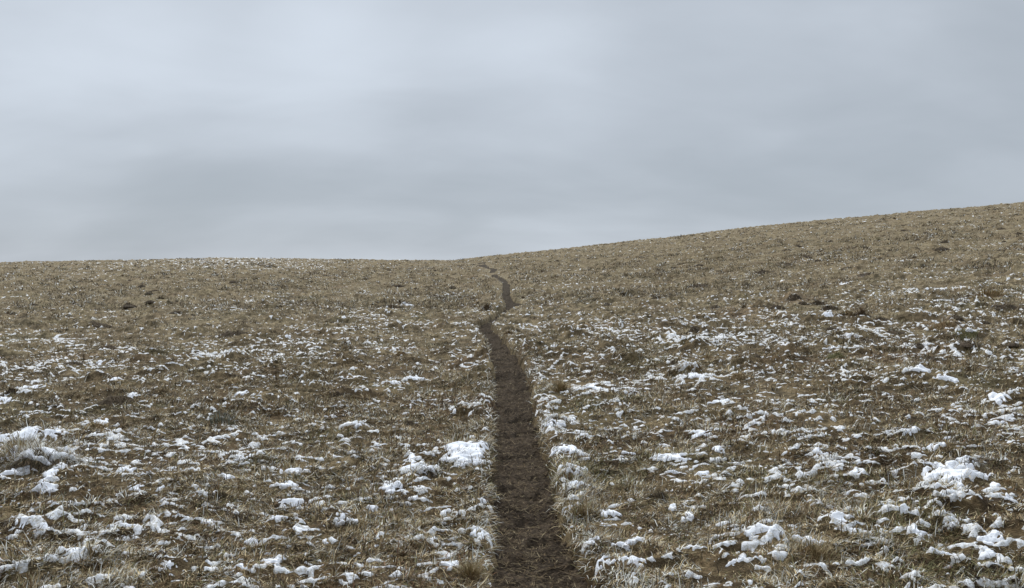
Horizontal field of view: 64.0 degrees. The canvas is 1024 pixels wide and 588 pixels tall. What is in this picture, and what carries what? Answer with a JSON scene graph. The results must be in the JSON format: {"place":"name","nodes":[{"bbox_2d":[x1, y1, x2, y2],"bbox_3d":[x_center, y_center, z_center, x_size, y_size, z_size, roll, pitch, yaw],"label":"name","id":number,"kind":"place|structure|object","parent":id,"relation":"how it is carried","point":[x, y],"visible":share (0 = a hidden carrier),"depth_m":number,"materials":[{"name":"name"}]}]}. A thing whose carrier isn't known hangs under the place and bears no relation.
{"place":"outdoors","nodes":[
{"label":"outdoors","id":0,"kind":"place"},
{"bbox_2d":[0,202,1023,587],"bbox_3d":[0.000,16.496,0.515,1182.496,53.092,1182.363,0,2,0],"label":"ground","id":1,"kind":"structure","parent":0,"point":[646,304],"depth_m":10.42,"materials":[{"name":"plant"}]},
{"bbox_2d":[0,397,11,403],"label":"snow patch","id":2,"kind":"object","parent":1,"relation":"on","point":[7,400],"visible":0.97,"depth_m":9.10,"materials":[{"name":"snow"}]},
{"bbox_2d":[1,387,20,394],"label":"grass tussock","id":3,"kind":"object","parent":1,"relation":"on","point":[12,390],"depth_m":9.37,"materials":[{"name":"plant"}]},
{"bbox_2d":[0,465,29,475],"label":"snow patch","id":4,"kind":"object","parent":1,"relation":"on","point":[10,472],"visible":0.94,"depth_m":5.82,"materials":[{"name":"snow"}]},
{"bbox_2d":[0,426,38,442],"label":"snow patch","id":5,"kind":"object","parent":1,"relation":"on","point":[26,431],"visible":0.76,"depth_m":6.91,"materials":[{"name":"snow"}]},
{"bbox_2d":[15,515,34,528],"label":"snow patch","id":6,"kind":"object","parent":1,"relation":"on","point":[24,520],"visible":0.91,"depth_m":4.67,"materials":[{"name":"snow"}]},
{"bbox_2d":[0,429,58,464],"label":"grass tussock","id":7,"kind":"object","parent":1,"relation":"on","point":[12,448],"depth_m":6.19,"materials":[{"name":"white"}]},
{"bbox_2d":[19,482,58,494],"bbox_3d":[-3.064,1.275,5.297,0.267,0.106,0.118,0,2,0],"label":"snow patch","id":8,"kind":"object","parent":1,"relation":"on","point":[44,487],"visible":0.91,"depth_m":5.31,"materials":[{"name":"snow"}]},
{"bbox_2d":[0,436,86,476],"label":"grass tussock","id":9,"kind":"object","parent":1,"relation":"on","point":[42,459],"depth_m":5.96,"materials":[{"name":"white"}]},
{"bbox_2d":[38,463,66,482],"bbox_3d":[-3.218,1.265,5.734,0.095,0.114,0.346,0,2,0],"label":"snow patch","id":10,"kind":"object","parent":1,"relation":"on","point":[48,474],"visible":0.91,"depth_m":5.71,"materials":[{"name":"snow"}]},
{"bbox_2d":[42,428,68,441],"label":"snow patch","id":11,"kind":"object","parent":1,"relation":"on","point":[51,434],"visible":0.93,"depth_m":7.01,"materials":[{"name":"snow"}]},
{"bbox_2d":[63,359,82,364],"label":"grass tussock","id":12,"kind":"object","parent":1,"relation":"on","point":[75,362],"depth_m":11.89,"materials":[{"name":"plant"}]},
{"bbox_2d":[65,546,86,555],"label":"snow patch","id":13,"kind":"object","parent":1,"relation":"on","point":[71,550],"visible":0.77,"depth_m":4.11,"materials":[{"name":"snow"}]},
{"bbox_2d":[82,421,113,430],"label":"grass tussock","id":14,"kind":"object","parent":1,"relation":"on","point":[101,426],"depth_m":7.41,"materials":[{"name":"plant"}]},
{"bbox_2d":[89,321,112,327],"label":"grass tussock","id":15,"kind":"object","parent":1,"relation":"on","point":[97,325],"depth_m":17.90,"materials":[{"name":"plant"}]},
{"bbox_2d":[93,418,108,423],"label":"snow patch","id":16,"kind":"object","parent":1,"relation":"on","point":[105,421],"visible":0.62,"depth_m":7.64,"materials":[{"name":"snow"}]},
{"bbox_2d":[96,343,116,349],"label":"grass tussock","id":17,"kind":"object","parent":1,"relation":"on","point":[109,346],"depth_m":13.92,"materials":[{"name":"plant"}]},
{"bbox_2d":[91,392,136,405],"bbox_3d":[-4.255,1.144,8.802,0.606,0.209,0.491,0,2,0],"label":"grass tussock","id":18,"kind":"object","parent":1,"relation":"on","point":[120,399],"depth_m":8.77,"materials":[{"name":"plant"}]},
{"bbox_2d":[116,523,135,527],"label":"snow patch","id":19,"kind":"object","parent":1,"relation":"on","point":[127,524],"visible":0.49,"depth_m":4.65,"materials":[{"name":"snow"}]},
{"bbox_2d":[120,467,136,472],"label":"snow patch","id":20,"kind":"object","parent":1,"relation":"on","point":[131,470],"visible":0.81,"depth_m":5.92,"materials":[{"name":"snow"}]},
{"bbox_2d":[129,484,143,491],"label":"snow patch","id":21,"kind":"object","parent":1,"relation":"on","point":[137,489],"visible":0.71,"depth_m":5.36,"materials":[{"name":"snow"}]},
{"bbox_2d":[162,560,176,569],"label":"snow patch","id":22,"kind":"object","parent":1,"relation":"on","point":[170,564],"visible":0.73,"depth_m":4.10,"materials":[{"name":"snow"}]},
{"bbox_2d":[193,410,241,426],"bbox_3d":[-2.730,1.150,7.622,0.488,0.221,0.376,1,2,24],"label":"sage bush","id":23,"kind":"object","parent":1,"relation":"on","point":[224,420],"visible":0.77,"depth_m":7.61,"materials":[{"name":"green plant"}]},
{"bbox_2d":[218,377,241,385],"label":"grass tussock","id":24,"kind":"object","parent":1,"relation":"on","point":[229,382],"depth_m":9.77,"materials":[{"name":"plant"}]},
{"bbox_2d":[217,327,246,336],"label":"grass tussock","id":25,"kind":"object","parent":1,"relation":"on","point":[232,332],"depth_m":16.59,"materials":[{"name":"plant"}]},
{"bbox_2d":[235,454,252,460],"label":"snow patch","id":26,"kind":"object","parent":1,"relation":"on","point":[240,458],"visible":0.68,"depth_m":6.28,"materials":[{"name":"snow"}]},
{"bbox_2d":[244,538,257,545],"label":"snow patch","id":27,"kind":"object","parent":1,"relation":"on","point":[252,540],"visible":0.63,"depth_m":4.46,"materials":[{"name":"snow"}]},
{"bbox_2d":[264,557,285,566],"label":"snow patch","id":28,"kind":"object","parent":1,"relation":"on","point":[277,561],"visible":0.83,"depth_m":4.12,"materials":[{"name":"snow"}]},
{"bbox_2d":[272,515,287,522],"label":"snow patch","id":29,"kind":"object","parent":1,"relation":"on","point":[277,518],"visible":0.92,"depth_m":4.84,"materials":[{"name":"snow"}]},
{"bbox_2d":[269,480,301,488],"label":"snow patch","id":30,"kind":"object","parent":1,"relation":"on","point":[288,484],"visible":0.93,"depth_m":5.57,"materials":[{"name":"snow"}]},
{"bbox_2d":[278,498,303,506],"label":"snow patch","id":31,"kind":"object","parent":1,"relation":"on","point":[291,500],"visible":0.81,"depth_m":5.17,"materials":[{"name":"snow"}]},
{"bbox_2d":[279,468,309,474],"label":"snow patch","id":32,"kind":"object","parent":1,"relation":"on","point":[293,469],"visible":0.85,"depth_m":5.92,"materials":[{"name":"snow"}]},
{"bbox_2d":[331,513,357,528],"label":"snow patch","id":33,"kind":"object","parent":1,"relation":"on","point":[343,519],"depth_m":4.80,"materials":[{"name":"snow"}]},
{"bbox_2d":[334,417,372,430],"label":"grass tussock","id":34,"kind":"object","parent":1,"relation":"on","point":[356,423],"depth_m":7.40,"materials":[{"name":"white"}]},
{"bbox_2d":[379,480,403,494],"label":"snow patch","id":35,"kind":"object","parent":1,"relation":"on","point":[388,487],"visible":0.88,"depth_m":5.43,"materials":[{"name":"snow"}]},
{"bbox_2d":[381,300,401,308],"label":"sage bush","id":36,"kind":"object","parent":1,"relation":"on","point":[391,306],"visible":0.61,"depth_m":23.62,"materials":[{"name":"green plant"}]},
{"bbox_2d":[378,379,406,384],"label":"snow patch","id":37,"kind":"object","parent":1,"relation":"on","point":[387,382],"depth_m":10.13,"materials":[{"name":"snow"}]},
{"bbox_2d":[405,375,426,379],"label":"snow patch","id":38,"kind":"object","parent":1,"relation":"on","point":[412,377],"visible":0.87,"depth_m":10.48,"materials":[{"name":"snow"}]},
{"bbox_2d":[403,463,443,478],"bbox_3d":[-0.612,1.263,5.793,0.342,0.155,0.273,0,2,0],"label":"grass tussock","id":39,"kind":"object","parent":1,"relation":"on","point":[427,470],"depth_m":5.76,"materials":[{"name":"white"}]},
{"bbox_2d":[440,560,458,570],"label":"snow patch","id":40,"kind":"object","parent":1,"relation":"on","point":[450,564],"visible":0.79,"depth_m":4.09,"materials":[{"name":"snow"}]},
{"bbox_2d":[439,441,488,466],"bbox_3d":[-0.374,1.248,6.387,0.380,0.125,0.687,0,2,0],"label":"snow patch","id":41,"kind":"object","parent":1,"relation":"on","point":[465,455],"visible":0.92,"depth_m":6.34,"materials":[{"name":"snow"}]},
{"bbox_2d":[444,555,490,581],"bbox_3d":[-0.203,1.362,4.034,0.244,0.182,0.244,-1,2,-36],"label":"grass tussock","id":42,"kind":"object","parent":1,"relation":"on","point":[469,569],"depth_m":4.02,"materials":[{"name":"plant"}]},
{"bbox_2d":[469,526,489,540],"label":"snow patch","id":43,"kind":"object","parent":1,"relation":"on","point":[478,534],"visible":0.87,"depth_m":4.48,"materials":[{"name":"snow"}]},
{"bbox_2d":[0,207,1023,587],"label":"snow dusting","id":44,"kind":"object","parent":1,"relation":"on","point":[156,523],"visible":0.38,"depth_m":6.24,"materials":[{"name":"snow"}]},
{"bbox_2d":[538,411,570,422],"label":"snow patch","id":45,"kind":"object","parent":1,"relation":"on","point":[554,415],"depth_m":7.58,"materials":[{"name":"snow"}]},
{"bbox_2d":[545,419,565,426],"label":"snow patch","id":46,"kind":"object","parent":1,"relation":"on","point":[557,423],"visible":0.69,"depth_m":7.25,"materials":[{"name":"snow"}]},
{"bbox_2d":[550,377,572,392],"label":"grass tussock","id":47,"kind":"object","parent":1,"relation":"on","point":[560,387],"depth_m":9.24,"materials":[{"name":"plant"}]},
{"bbox_2d":[557,444,581,453],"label":"snow patch","id":48,"kind":"object","parent":1,"relation":"on","point":[569,448],"visible":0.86,"depth_m":6.30,"materials":[{"name":"snow"}]},
{"bbox_2d":[550,464,596,489],"bbox_3d":[0.425,1.271,5.618,0.366,0.246,0.308,0,2,0],"label":"snow patch","id":49,"kind":"object","parent":1,"relation":"on","point":[568,470],"depth_m":5.58,"materials":[{"name":"snow"}]},
{"bbox_2d":[566,462,587,471],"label":"snow patch","id":50,"kind":"object","parent":1,"relation":"on","point":[578,467],"visible":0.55,"depth_m":5.78,"materials":[{"name":"snow"}]},
{"bbox_2d":[565,499,596,518],"bbox_3d":[0.402,1.278,4.830,0.256,0.158,0.239,0,2,0],"label":"grass tussock","id":51,"kind":"object","parent":1,"relation":"on","point":[579,510],"depth_m":4.83,"materials":[{"name":"plant"}]},
{"bbox_2d":[591,558,615,586],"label":"snow patch","id":52,"kind":"object","parent":1,"relation":"on","point":[607,561],"visible":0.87,"depth_m":4.04,"materials":[{"name":"snow"}]},
{"bbox_2d":[585,496,632,531],"bbox_3d":[0.543,1.222,4.539,0.303,0.162,0.019,1,2,35],"label":"grass stalk","id":53,"kind":"object","parent":1,"relation":"on","point":[598,524],"depth_m":4.62,"materials":[{"name":"plant"}]},
{"bbox_2d":[599,509,621,517],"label":"snow patch","id":54,"kind":"object","parent":1,"relation":"on","point":[615,513],"visible":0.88,"depth_m":4.80,"materials":[{"name":"snow"}]},
{"bbox_2d":[611,536,641,549],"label":"snow patch","id":55,"kind":"object","parent":1,"relation":"on","point":[626,543],"visible":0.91,"depth_m":4.30,"materials":[{"name":"snow"}]},
{"bbox_2d":[622,390,642,396],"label":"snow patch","id":56,"kind":"object","parent":1,"relation":"on","point":[628,392],"depth_m":8.73,"materials":[{"name":"snow"}]},
{"bbox_2d":[621,556,645,566],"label":"snow patch","id":57,"kind":"object","parent":1,"relation":"on","point":[633,558],"visible":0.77,"depth_m":4.00,"materials":[{"name":"snow"}]},
{"bbox_2d":[641,488,672,503],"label":"grass tussock","id":58,"kind":"object","parent":1,"relation":"on","point":[658,495],"depth_m":5.15,"materials":[{"name":"plant"}]},
{"bbox_2d":[649,453,690,461],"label":"snow patch","id":59,"kind":"object","parent":1,"relation":"on","point":[670,455],"visible":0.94,"depth_m":5.99,"materials":[{"name":"snow"}]},
{"bbox_2d":[680,511,693,522],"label":"snow patch","id":60,"kind":"object","parent":1,"relation":"on","point":[690,517],"visible":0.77,"depth_m":4.71,"materials":[{"name":"snow"}]},
{"bbox_2d":[672,359,707,374],"bbox_3d":[2.129,0.889,9.833,0.540,0.278,0.442,0,2,0],"label":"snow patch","id":61,"kind":"object","parent":1,"relation":"on","point":[686,365],"depth_m":9.76,"materials":[{"name":"snow"}]},
{"bbox_2d":[685,326,699,333],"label":"grass tussock","id":62,"kind":"object","parent":1,"relation":"on","point":[692,328],"depth_m":14.12,"materials":[{"name":"plant"}]},
{"bbox_2d":[687,373,704,378],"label":"snow patch","id":63,"kind":"object","parent":1,"relation":"on","point":[691,375],"visible":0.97,"depth_m":9.48,"materials":[{"name":"snow"}]},
{"bbox_2d":[691,430,711,439],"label":"snow patch","id":64,"kind":"object","parent":1,"relation":"on","point":[699,433],"visible":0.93,"depth_m":6.68,"materials":[{"name":"snow"}]},
{"bbox_2d":[700,354,718,359],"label":"grass tussock","id":65,"kind":"object","parent":1,"relation":"on","point":[711,357],"depth_m":10.86,"materials":[{"name":"plant"}]},
{"bbox_2d":[712,445,724,452],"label":"snow patch","id":66,"kind":"object","parent":1,"relation":"on","point":[719,448],"visible":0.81,"depth_m":6.17,"materials":[{"name":"snow"}]},
{"bbox_2d":[707,398,730,404],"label":"snow patch","id":67,"kind":"object","parent":1,"relation":"on","point":[716,401],"visible":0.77,"depth_m":7.97,"materials":[{"name":"snow"}]},
{"bbox_2d":[725,556,743,566],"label":"snow patch","id":68,"kind":"object","parent":1,"relation":"on","point":[739,559],"visible":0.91,"depth_m":3.94,"materials":[{"name":"snow"}]},
{"bbox_2d":[730,372,750,379],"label":"grass tussock","id":69,"kind":"object","parent":1,"relation":"on","point":[736,375],"depth_m":9.40,"materials":[{"name":"plant"}]},
{"bbox_2d":[744,522,775,539],"bbox_3d":[1.275,1.240,4.221,0.148,0.105,0.096,0,2,0],"label":"snow patch","id":70,"kind":"object","parent":1,"relation":"on","point":[756,529],"visible":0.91,"depth_m":4.23,"materials":[{"name":"snow"}]},
{"bbox_2d":[766,525,784,540],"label":"snow patch","id":71,"kind":"object","parent":1,"relation":"on","point":[776,533],"visible":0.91,"depth_m":4.19,"materials":[{"name":"snow"}]},
{"bbox_2d":[770,304,785,309],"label":"grass tussock","id":72,"kind":"object","parent":1,"relation":"on","point":[778,307],"depth_m":16.26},
{"bbox_2d":[785,293,800,300],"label":"grass tussock","id":73,"kind":"object","parent":1,"relation":"on","point":[793,297],"depth_m":18.47,"materials":[{"name":"plant"}]},
{"bbox_2d":[791,535,822,545],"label":"snow patch","id":74,"kind":"object","parent":1,"relation":"on","point":[795,537],"visible":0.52,"depth_m":4.18,"materials":[{"name":"snow"}]},
{"bbox_2d":[785,535,843,563],"bbox_3d":[1.480,1.255,4.038,0.344,0.171,0.282,0,2,0],"label":"grass tussock","id":75,"kind":"object","parent":1,"relation":"on","point":[815,554],"depth_m":4.03,"materials":[{"name":"plant"}]},
{"bbox_2d":[808,299,824,304],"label":"grass tussock","id":76,"kind":"object","parent":1,"relation":"on","point":[817,302],"depth_m":17.17,"materials":[{"name":"plant"}]},
{"bbox_2d":[812,447,828,454],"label":"snow patch","id":77,"kind":"object","parent":1,"relation":"on","point":[816,449],"visible":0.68,"depth_m":5.81,"materials":[{"name":"snow"}]},
{"bbox_2d":[820,303,839,310],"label":"grass tussock","id":78,"kind":"object","parent":1,"relation":"on","point":[828,307],"depth_m":15.91,"materials":[{"name":"plant"}]},
{"bbox_2d":[824,350,844,358],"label":"grass tussock","id":79,"kind":"object","parent":1,"relation":"on","point":[836,354],"depth_m":10.38,"materials":[{"name":"plant"}]},
{"bbox_2d":[827,511,848,521],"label":"snow patch","id":80,"kind":"object","parent":1,"relation":"on","point":[838,515],"visible":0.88,"depth_m":4.40,"materials":[{"name":"snow"}]},
{"bbox_2d":[835,308,856,315],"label":"grass tussock","id":81,"kind":"object","parent":1,"relation":"on","point":[846,312],"depth_m":14.55,"materials":[{"name":"plant"}]},
{"bbox_2d":[844,332,858,338],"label":"snow patch","id":82,"kind":"object","parent":1,"relation":"on","point":[851,335],"depth_m":12.05,"materials":[{"name":"snow"}]},
{"bbox_2d":[852,306,872,316],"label":"grass tussock","id":83,"kind":"object","parent":1,"relation":"on","point":[862,311],"depth_m":14.35,"materials":[{"name":"plant"}]},
{"bbox_2d":[887,328,904,334],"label":"grass tussock","id":84,"kind":"object","parent":1,"relation":"on","point":[895,331],"depth_m":12.58,"materials":[{"name":"plant"}]},
{"bbox_2d":[900,503,909,513],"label":"snow patch","id":85,"kind":"object","parent":1,"relation":"on","point":[903,507],"visible":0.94,"depth_m":4.48,"materials":[{"name":"snow"}]},
{"bbox_2d":[896,426,919,435],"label":"snow patch","id":86,"kind":"object","parent":1,"relation":"on","point":[912,429],"visible":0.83,"depth_m":6.23,"materials":[{"name":"snow"}]},
{"bbox_2d":[911,341,924,348],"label":"distant tuft","id":87,"kind":"object","parent":1,"relation":"on","point":[918,345],"visible":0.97,"depth_m":10.63,"materials":[{"name":"brown plant"}]},
{"bbox_2d":[909,364,930,372],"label":"snow patch","id":88,"kind":"object","parent":1,"relation":"on","point":[920,367],"visible":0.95,"depth_m":8.74,"materials":[{"name":"snow"}]},
{"bbox_2d":[912,525,927,535],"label":"snow patch","id":89,"kind":"object","parent":1,"relation":"on","point":[916,530],"visible":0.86,"depth_m":4.19,"materials":[{"name":"snow"}]},
{"bbox_2d":[912,353,946,361],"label":"distant tuft","id":90,"kind":"object","parent":1,"relation":"on","point":[930,357],"visible":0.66,"depth_m":9.77,"materials":[{"name":"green plant"}]},
{"bbox_2d":[927,442,944,450],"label":"snow patch","id":91,"kind":"object","parent":1,"relation":"on","point":[942,444],"visible":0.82,"depth_m":5.75,"materials":[{"name":"snow"}]},
{"bbox_2d":[930,320,957,329],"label":"grass tussock","id":92,"kind":"object","parent":1,"relation":"on","point":[938,326],"depth_m":12.67,"materials":[{"name":"plant"}]},
{"bbox_2d":[930,547,957,554],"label":"snow patch","id":93,"kind":"object","parent":1,"relation":"on","point":[941,552],"visible":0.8,"depth_m":3.90,"materials":[{"name":"snow"}]},
{"bbox_2d":[936,373,958,382],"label":"snow patch","id":94,"kind":"object","parent":1,"relation":"on","point":[952,379],"visible":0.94,"depth_m":8.27,"materials":[{"name":"snow"}]},
{"bbox_2d":[939,521,958,530],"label":"snow patch","id":95,"kind":"object","parent":1,"relation":"on","point":[954,526],"depth_m":4.23,"materials":[{"name":"snow"}]},
{"bbox_2d":[935,480,965,488],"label":"snow patch","id":96,"kind":"object","parent":1,"relation":"on","point":[937,485],"visible":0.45,"depth_m":4.80,"materials":[{"name":"snow"}]},
{"bbox_2d":[921,460,990,481],"bbox_3d":[2.768,1.134,5.162,0.405,0.120,0.397,0,2,0],"label":"snow patch","id":97,"kind":"object","parent":1,"relation":"on","point":[954,471],"visible":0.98,"depth_m":5.09,"materials":[{"name":"snow"}]},
{"bbox_2d":[948,314,963,320],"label":"distant tuft","id":98,"kind":"object","parent":1,"relation":"on","point":[956,317],"visible":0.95,"depth_m":13.11,"materials":[{"name":"brown plant"}]},
{"bbox_2d":[951,326,981,339],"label":"grass tussock","id":99,"kind":"object","parent":1,"relation":"on","point":[964,333],"depth_m":11.25,"materials":[{"name":"green"}]},
{"bbox_2d":[948,453,986,468],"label":"grass tussock","id":100,"kind":"object","parent":1,"relation":"on","point":[966,458],"depth_m":5.34,"materials":[{"name":"white"}]},
{"bbox_2d":[959,338,984,348],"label":"distant tuft","id":101,"kind":"object","parent":1,"relation":"on","point":[967,343],"visible":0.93,"depth_m":10.17,"materials":[{"name":"brown plant"}]},
{"bbox_2d":[964,283,1009,298],"bbox_3d":[9.305,-0.070,16.006,1.082,0.425,0.878,0,2,0],"label":"grass tussock","id":102,"kind":"object","parent":1,"relation":"on","point":[992,294],"depth_m":15.89,"materials":[{"name":"plant"}]},
{"bbox_2d":[978,548,998,559],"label":"snow patch","id":103,"kind":"object","parent":1,"relation":"on","point":[985,554],"visible":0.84,"depth_m":3.89,"materials":[{"name":"snow"}]},
{"bbox_2d":[976,530,1004,545],"bbox_3d":[2.377,1.219,4.058,0.142,0.088,0.102,0,2,0],"label":"snow patch","id":104,"kind":"object","parent":1,"relation":"on","point":[991,538],"visible":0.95,"depth_m":4.06,"materials":[{"name":"snow"}]},
{"bbox_2d":[988,391,1009,405],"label":"snow patch","id":105,"kind":"object","parent":1,"relation":"on","point":[996,397],"visible":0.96,"depth_m":7.25,"materials":[{"name":"snow"}]},
{"bbox_2d":[985,473,1023,487],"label":"grass tussock","id":106,"kind":"object","parent":1,"relation":"on","point":[1011,482],"depth_m":4.92,"materials":[{"name":"plant"}]},
{"bbox_2d":[992,302,1023,309],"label":"grass tussock","id":107,"kind":"object","parent":1,"relation":"on","point":[1003,306],"depth_m":14.22,"materials":[{"name":"plant"}]},
{"bbox_2d":[1003,492,1016,502],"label":"snow patch","id":108,"kind":"object","parent":1,"relation":"on","point":[1008,497],"visible":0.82,"depth_m":4.62,"materials":[{"name":"snow"}]},
{"bbox_2d":[0,0,1023,261],"label":"sky","id":109,"kind":"structure","parent":0,"point":[130,129],"materials":[{"name":"grey"}]},
{"bbox_2d":[478,262,590,587],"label":"path","id":110,"kind":"structure","parent":0,"point":[516,390],"depth_m":5.76,"materials":[{"name":"soil"}]},
{"bbox_2d":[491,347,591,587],"bbox_3d":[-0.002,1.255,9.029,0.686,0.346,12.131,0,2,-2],"label":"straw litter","id":111,"kind":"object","parent":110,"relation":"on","point":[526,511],"visible":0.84,"depth_m":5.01,"materials":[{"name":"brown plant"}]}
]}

